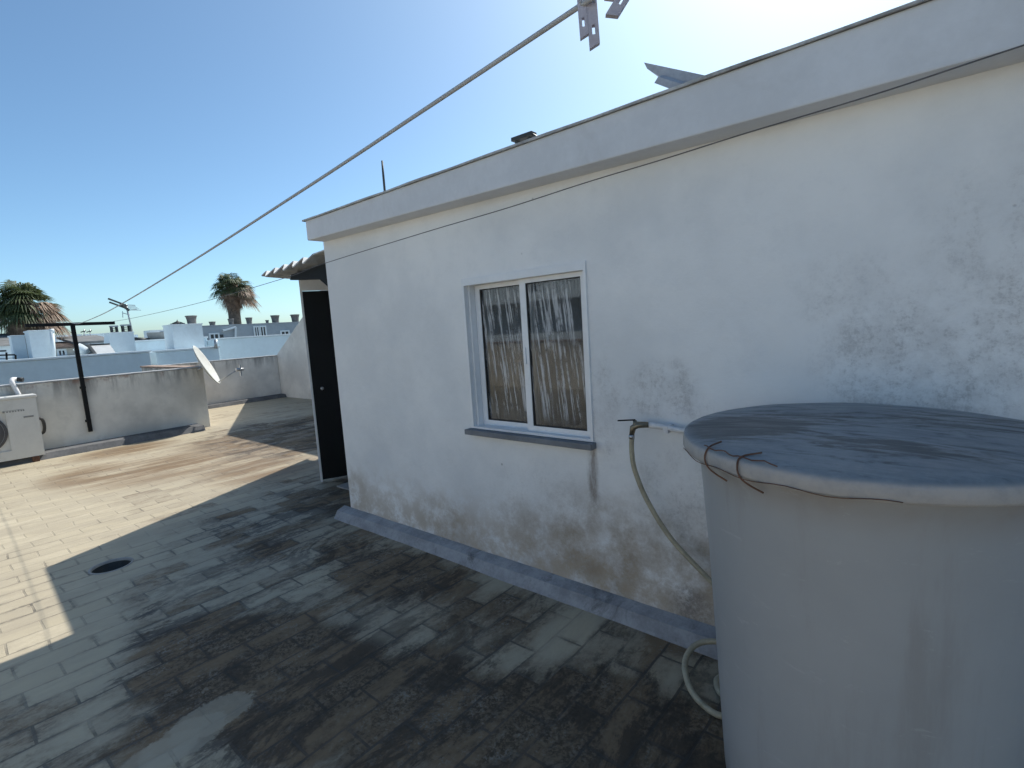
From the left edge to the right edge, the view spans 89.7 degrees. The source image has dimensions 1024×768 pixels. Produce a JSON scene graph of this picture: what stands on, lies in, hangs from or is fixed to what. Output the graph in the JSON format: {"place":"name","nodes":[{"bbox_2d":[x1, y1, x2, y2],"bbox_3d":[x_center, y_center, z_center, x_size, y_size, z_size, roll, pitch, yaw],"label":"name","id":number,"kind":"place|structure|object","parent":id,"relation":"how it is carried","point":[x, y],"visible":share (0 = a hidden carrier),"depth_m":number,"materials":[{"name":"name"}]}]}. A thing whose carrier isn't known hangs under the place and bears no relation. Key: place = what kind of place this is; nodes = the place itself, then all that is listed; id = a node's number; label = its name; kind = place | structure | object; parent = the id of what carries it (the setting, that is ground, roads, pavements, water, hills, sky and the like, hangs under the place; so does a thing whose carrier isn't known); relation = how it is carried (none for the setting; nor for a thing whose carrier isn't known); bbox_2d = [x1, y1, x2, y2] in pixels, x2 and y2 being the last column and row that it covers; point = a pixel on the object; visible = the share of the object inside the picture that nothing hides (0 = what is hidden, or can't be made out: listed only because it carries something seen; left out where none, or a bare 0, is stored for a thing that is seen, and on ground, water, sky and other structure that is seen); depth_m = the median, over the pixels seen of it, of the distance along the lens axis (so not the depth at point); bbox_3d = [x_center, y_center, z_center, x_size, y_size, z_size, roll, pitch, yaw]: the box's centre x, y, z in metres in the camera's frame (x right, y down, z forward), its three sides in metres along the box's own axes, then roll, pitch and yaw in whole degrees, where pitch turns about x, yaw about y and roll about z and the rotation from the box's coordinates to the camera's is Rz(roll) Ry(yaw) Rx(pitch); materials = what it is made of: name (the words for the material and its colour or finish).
{"place":"outdoors","nodes":[
{"label":"outdoors","id":0,"kind":"place"},
{"bbox_2d":[82,333,103,343],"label":"house","id":1,"kind":"structure","parent":0,"point":[100,334],"depth_m":60.16,"materials":[{"name":"white paint"}]},
{"bbox_2d":[143,330,162,337],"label":"house","id":2,"kind":"structure","parent":0,"point":[146,332],"depth_m":49.46,"materials":[{"name":"white paint"}]},
{"bbox_2d":[207,334,290,359],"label":"neighbour house","id":3,"kind":"structure","parent":0,"point":[244,347],"depth_m":18.75,"materials":[{"name":"white paint"}]},
{"bbox_2d":[277,290,327,398],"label":"boundary wall","id":4,"kind":"structure","parent":0,"point":[293,368],"depth_m":13.36,"materials":[{"name":"white paint"}]},
{"bbox_2d":[0,397,725,767],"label":"terrace floor","id":5,"kind":"structure","parent":0,"point":[254,605],"depth_m":2.71,"materials":[{"name":"tile"}]},
{"bbox_2d":[0,393,45,461],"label":"cooling unit","id":6,"kind":"object","parent":5,"relation":"on","point":[21,433],"visible":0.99,"depth_m":7.53,"materials":[{"name":"white metal"}]},
{"bbox_2d":[0,366,209,467],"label":"parapet wall","id":7,"kind":"structure","parent":5,"relation":"on","point":[132,408],"depth_m":8.71,"materials":[{"name":"white paint"}]},
{"bbox_2d":[9,377,23,394],"bbox_3d":[-7.504,0.067,7.811,0.203,0.352,0.170,2,9,40],"label":"pipe elbow","id":8,"kind":"object","parent":7,"relation":"attached to","point":[12,380],"visible":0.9,"depth_m":7.73,"materials":[{"name":"white plastic"}]},
{"bbox_2d":[25,321,114,431],"bbox_3d":[-6.984,-0.101,8.332,0.062,1.783,1.110,2,9,40],"label":"line post","id":9,"kind":"object","parent":7,"relation":"attached to","point":[81,375],"visible":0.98,"depth_m":8.30,"materials":[{"name":"black metal"}]},
{"bbox_2d":[74,0,593,323],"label":"clothes rope","id":10,"kind":"object","parent":9,"relation":"attached to","point":[546,28],"visible":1,"depth_m":1.11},
{"bbox_2d":[577,0,599,50],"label":"clothes peg","id":11,"kind":"object","parent":10,"relation":"hanging from","point":[588,14],"visible":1,"depth_m":0.80,"materials":[{"name":"grey plastic"}]},
{"bbox_2d":[604,0,628,18],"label":"clothes peg","id":12,"kind":"object","parent":10,"relation":"hanging from","point":[615,9],"visible":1,"depth_m":0.72,"materials":[{"name":"grey plastic"}]},
{"bbox_2d":[112,44,1023,321],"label":"clothes wire","id":13,"kind":"object","parent":9,"relation":"attached to","point":[664,158],"visible":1,"depth_m":2.02,"materials":[{"name":"grey metal"}]},
{"bbox_2d":[193,346,243,383],"bbox_3d":[-5.697,-0.378,9.799,0.696,0.754,0.799,0,8,31],"label":"satellite dish","id":14,"kind":"object","parent":7,"relation":"attached to","point":[206,365],"visible":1,"depth_m":9.86,"materials":[{"name":"white metal"}]},
{"bbox_2d":[88,557,133,574],"bbox_3d":[-2.970,1.407,3.825,0.274,0.126,0.274,2,9,40],"label":"floor drain","id":15,"kind":"object","parent":5,"relation":"in","point":[109,566],"visible":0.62,"depth_m":3.89,"materials":[{"name":"metal"}]},
{"bbox_2d":[140,365,194,370],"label":"parapet wall","id":16,"kind":"structure","parent":5,"relation":"on","point":[152,367],"depth_m":10.82,"materials":[{"name":"ceramic"}]},
{"bbox_2d":[167,355,286,408],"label":"parapet wall","id":17,"kind":"structure","parent":5,"relation":"on","point":[258,380],"depth_m":13.26,"materials":[{"name":"white paint"}]},
{"bbox_2d":[261,0,1023,659],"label":"rooftop house","id":18,"kind":"structure","parent":5,"relation":"on","point":[481,384],"depth_m":2.46,"materials":[{"name":"white paint"}]},
{"bbox_2d":[302,291,346,479],"bbox_3d":[-1.719,-0.010,5.721,0.928,2.050,0.101,-7,8,-26],"label":"door","id":19,"kind":"structure","parent":18,"relation":"in","point":[317,312],"depth_m":5.60,"materials":[{"name":"black paint"}]},
{"bbox_2d":[381,160,385,190],"bbox_3d":[-1.117,-1.676,4.523,0.020,0.553,0.020,-7,8,-27],"label":"roof rod","id":20,"kind":"object","parent":18,"relation":"on","point":[383,178],"visible":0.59,"depth_m":4.50,"materials":[{"name":"metal"}]},
{"bbox_2d":[511,131,536,143],"bbox_3d":[0.091,-1.423,2.998,0.212,0.073,0.050,2,9,40],"label":"roof vent","id":21,"kind":"object","parent":18,"relation":"on","point":[523,137],"visible":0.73,"depth_m":2.99,"materials":[{"name":"metal"}]},
{"bbox_2d":[461,261,595,450],"bbox_3d":[0.144,-0.178,3.115,1.000,1.400,0.348,2,9,40],"label":"window","id":22,"kind":"structure","parent":18,"relation":"in","point":[539,320],"depth_m":3.18,"materials":[{"name":"white metal"}]},
{"bbox_2d":[617,419,684,439],"bbox_3d":[0.806,0.219,2.399,0.630,0.098,0.103,1,8,35],"label":"water tap","id":23,"kind":"object","parent":18,"relation":"attached to","point":[668,428],"visible":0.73,"depth_m":2.48,"materials":[{"name":"white metal"}]},
{"bbox_2d":[629,439,721,718],"bbox_3d":[0.741,0.787,2.259,0.627,1.011,0.416,2,9,40],"label":"garden hose","id":24,"kind":"object","parent":23,"relation":"hanging from","point":[699,701],"visible":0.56,"depth_m":2.38,"materials":[{"name":"grey rubber"}]},
{"bbox_2d":[655,75,684,87],"bbox_3d":[0.802,-1.469,2.506,0.216,0.127,0.030,2,9,40],"label":"loose board","id":25,"kind":"object","parent":18,"relation":"on","point":[666,81],"visible":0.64,"depth_m":2.52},
{"bbox_2d":[644,63,703,81],"bbox_3d":[0.882,-1.510,2.530,0.444,0.259,0.100,2,9,40],"label":"loose board","id":26,"kind":"object","parent":18,"relation":"on","point":[680,75],"visible":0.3,"depth_m":2.54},
{"bbox_2d":[683,403,1023,767],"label":"water tank","id":27,"kind":"object","parent":5,"relation":"on","point":[867,566],"visible":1,"depth_m":1.20,"materials":[{"name":"plastic"}]},
{"bbox_2d":[0,0,914,337],"label":"sky","id":28,"kind":"structure","parent":0,"point":[137,137],"materials":[{"name":"blue"}]},
{"label":"ground","id":29,"kind":"structure","parent":0,"visible":0},
{"bbox_2d":[0,333,11,359],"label":"neighbour house","id":30,"kind":"structure","parent":29,"relation":"on","point":[4,342],"depth_m":17.23,"materials":[{"name":"white paint"}]},
{"bbox_2d":[0,279,71,357],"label":"palm tree","id":31,"kind":"object","parent":29,"relation":"on","point":[19,308],"visible":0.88,"depth_m":19.23,"materials":[{"name":"green plant"}]},
{"bbox_2d":[55,341,86,356],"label":"tiled house","id":32,"kind":"structure","parent":29,"relation":"on","point":[63,348],"depth_m":18.36,"materials":[{"name":"beige paint"}]},
{"bbox_2d":[56,349,66,355],"bbox_3d":[-15.940,-1.105,18.215,0.057,0.273,0.272,2,9,40],"label":"window","id":33,"kind":"structure","parent":32,"relation":"in","point":[60,352],"depth_m":18.19,"materials":[{"name":"white paint"}]},
{"bbox_2d":[0,350,150,384],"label":"neighbour house","id":34,"kind":"structure","parent":29,"relation":"on","point":[44,369],"depth_m":12.67,"materials":[{"name":"white paint"}]},
{"bbox_2d":[0,350,16,359],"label":"railing","id":35,"kind":"object","parent":34,"relation":"on","point":[6,355],"visible":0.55,"depth_m":12.37,"materials":[{"name":"black metal"}]},
{"bbox_2d":[7,335,27,359],"bbox_3d":[-12.869,-0.551,13.486,0.540,1.435,0.296,2,9,40],"label":"chimney stack","id":36,"kind":"object","parent":34,"relation":"on","point":[18,347],"visible":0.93,"depth_m":13.28,"materials":[{"name":"white paint"}]},
{"bbox_2d":[23,330,50,357],"bbox_3d":[-12.200,-0.665,13.340,0.740,1.435,0.444,2,9,40],"label":"chimney stack","id":37,"kind":"object","parent":34,"relation":"on","point":[38,343],"visible":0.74,"depth_m":13.06,"materials":[{"name":"white paint"}]},
{"bbox_2d":[49,329,55,356],"bbox_3d":[-11.680,-1.001,13.088,0.099,0.800,0.143,2,9,40],"label":"vent pipe","id":38,"kind":"object","parent":34,"relation":"on","point":[52,342],"visible":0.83,"depth_m":13.06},
{"bbox_2d":[73,343,114,354],"bbox_3d":[-11.386,-0.902,14.088,1.076,0.487,0.842,2,9,40],"label":"solar collector","id":39,"kind":"object","parent":34,"relation":"on","point":[97,348],"visible":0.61,"depth_m":14.20,"materials":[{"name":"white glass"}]},
{"bbox_2d":[103,324,135,351],"bbox_3d":[-11.777,-0.929,15.367,0.740,1.663,0.808,2,9,40],"label":"chimney stack","id":40,"kind":"object","parent":34,"relation":"on","point":[123,340],"visible":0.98,"depth_m":15.20,"materials":[{"name":"paint"}]},
{"bbox_2d":[108,298,137,331],"bbox_3d":[-11.569,-2.026,15.409,0.212,1.081,0.764,2,9,40],"label":"tv aerial","id":41,"kind":"object","parent":40,"relation":"attached to","point":[125,306],"visible":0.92,"depth_m":15.43,"materials":[{"name":"metal"}]},
{"bbox_2d":[56,335,103,353],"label":"shed","id":42,"kind":"structure","parent":29,"relation":"on","point":[88,339],"depth_m":19.71,"materials":[{"name":"grey paint"}]},
{"bbox_2d":[90,337,207,353],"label":"neighbour house","id":43,"kind":"structure","parent":29,"relation":"on","point":[152,345],"depth_m":17.34,"materials":[{"name":"white paint"}]},
{"bbox_2d":[134,337,149,340],"bbox_3d":[-12.737,-1.507,17.686,0.178,0.234,0.473,2,9,40],"label":"roof drum","id":44,"kind":"object","parent":43,"relation":"on","point":[137,338],"visible":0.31,"depth_m":17.61,"materials":[{"name":"metal"}]},
{"bbox_2d":[147,332,164,339],"bbox_3d":[-12.400,-1.596,18.066,0.385,0.442,0.754,2,9,40],"label":"solar collector","id":45,"kind":"object","parent":43,"relation":"on","point":[155,335],"visible":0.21,"depth_m":17.92,"materials":[{"name":"metal"}]},
{"bbox_2d":[150,346,219,364],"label":"neighbour house","id":46,"kind":"structure","parent":29,"relation":"on","point":[171,356],"depth_m":15.09,"materials":[{"name":"white paint"}]},
{"bbox_2d":[162,315,204,349],"bbox_3d":[-10.257,-1.278,16.133,0.840,1.692,0.876,2,9,40],"label":"chimney stack","id":47,"kind":"object","parent":46,"relation":"on","point":[180,335],"visible":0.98,"depth_m":15.85,"materials":[{"name":"paint"}]},
{"bbox_2d":[160,314,298,339],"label":"row house","id":48,"kind":"structure","parent":29,"relation":"on","point":[212,331],"depth_m":32.84,"materials":[{"name":"grey paint"}]},
{"bbox_2d":[208,333,219,339],"bbox_3d":[-18.012,-2.881,31.130,0.057,0.420,0.593,2,9,40],"label":"window","id":49,"kind":"structure","parent":48,"relation":"in","point":[212,336],"depth_m":31.09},
{"bbox_2d":[253,326,259,335],"bbox_3d":[-16.381,-3.360,33.023,0.057,0.723,0.389,2,9,40],"label":"window","id":50,"kind":"structure","parent":48,"relation":"in","point":[256,329],"depth_m":33.00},
{"bbox_2d":[259,325,266,335],"bbox_3d":[-16.121,-3.417,33.326,0.057,0.730,0.444,2,9,40],"label":"window","id":51,"kind":"structure","parent":48,"relation":"in","point":[263,331],"depth_m":33.32,"materials":[{"name":"white"}]},
{"bbox_2d":[280,330,289,335],"bbox_3d":[-15.185,-3.358,34.426,0.057,0.470,0.633,2,9,40],"label":"window","id":52,"kind":"structure","parent":48,"relation":"in","point":[282,331],"depth_m":34.41,"materials":[{"name":"white"}]},
{"bbox_2d":[208,272,260,323],"bbox_3d":[-20.040,-3.296,37.963,3.528,9.827,3.538,2,9,40],"label":"palm tree","id":53,"kind":"object","parent":29,"relation":"on","point":[223,287],"visible":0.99,"depth_m":37.17,"materials":[{"name":"green plant"}]}
]}

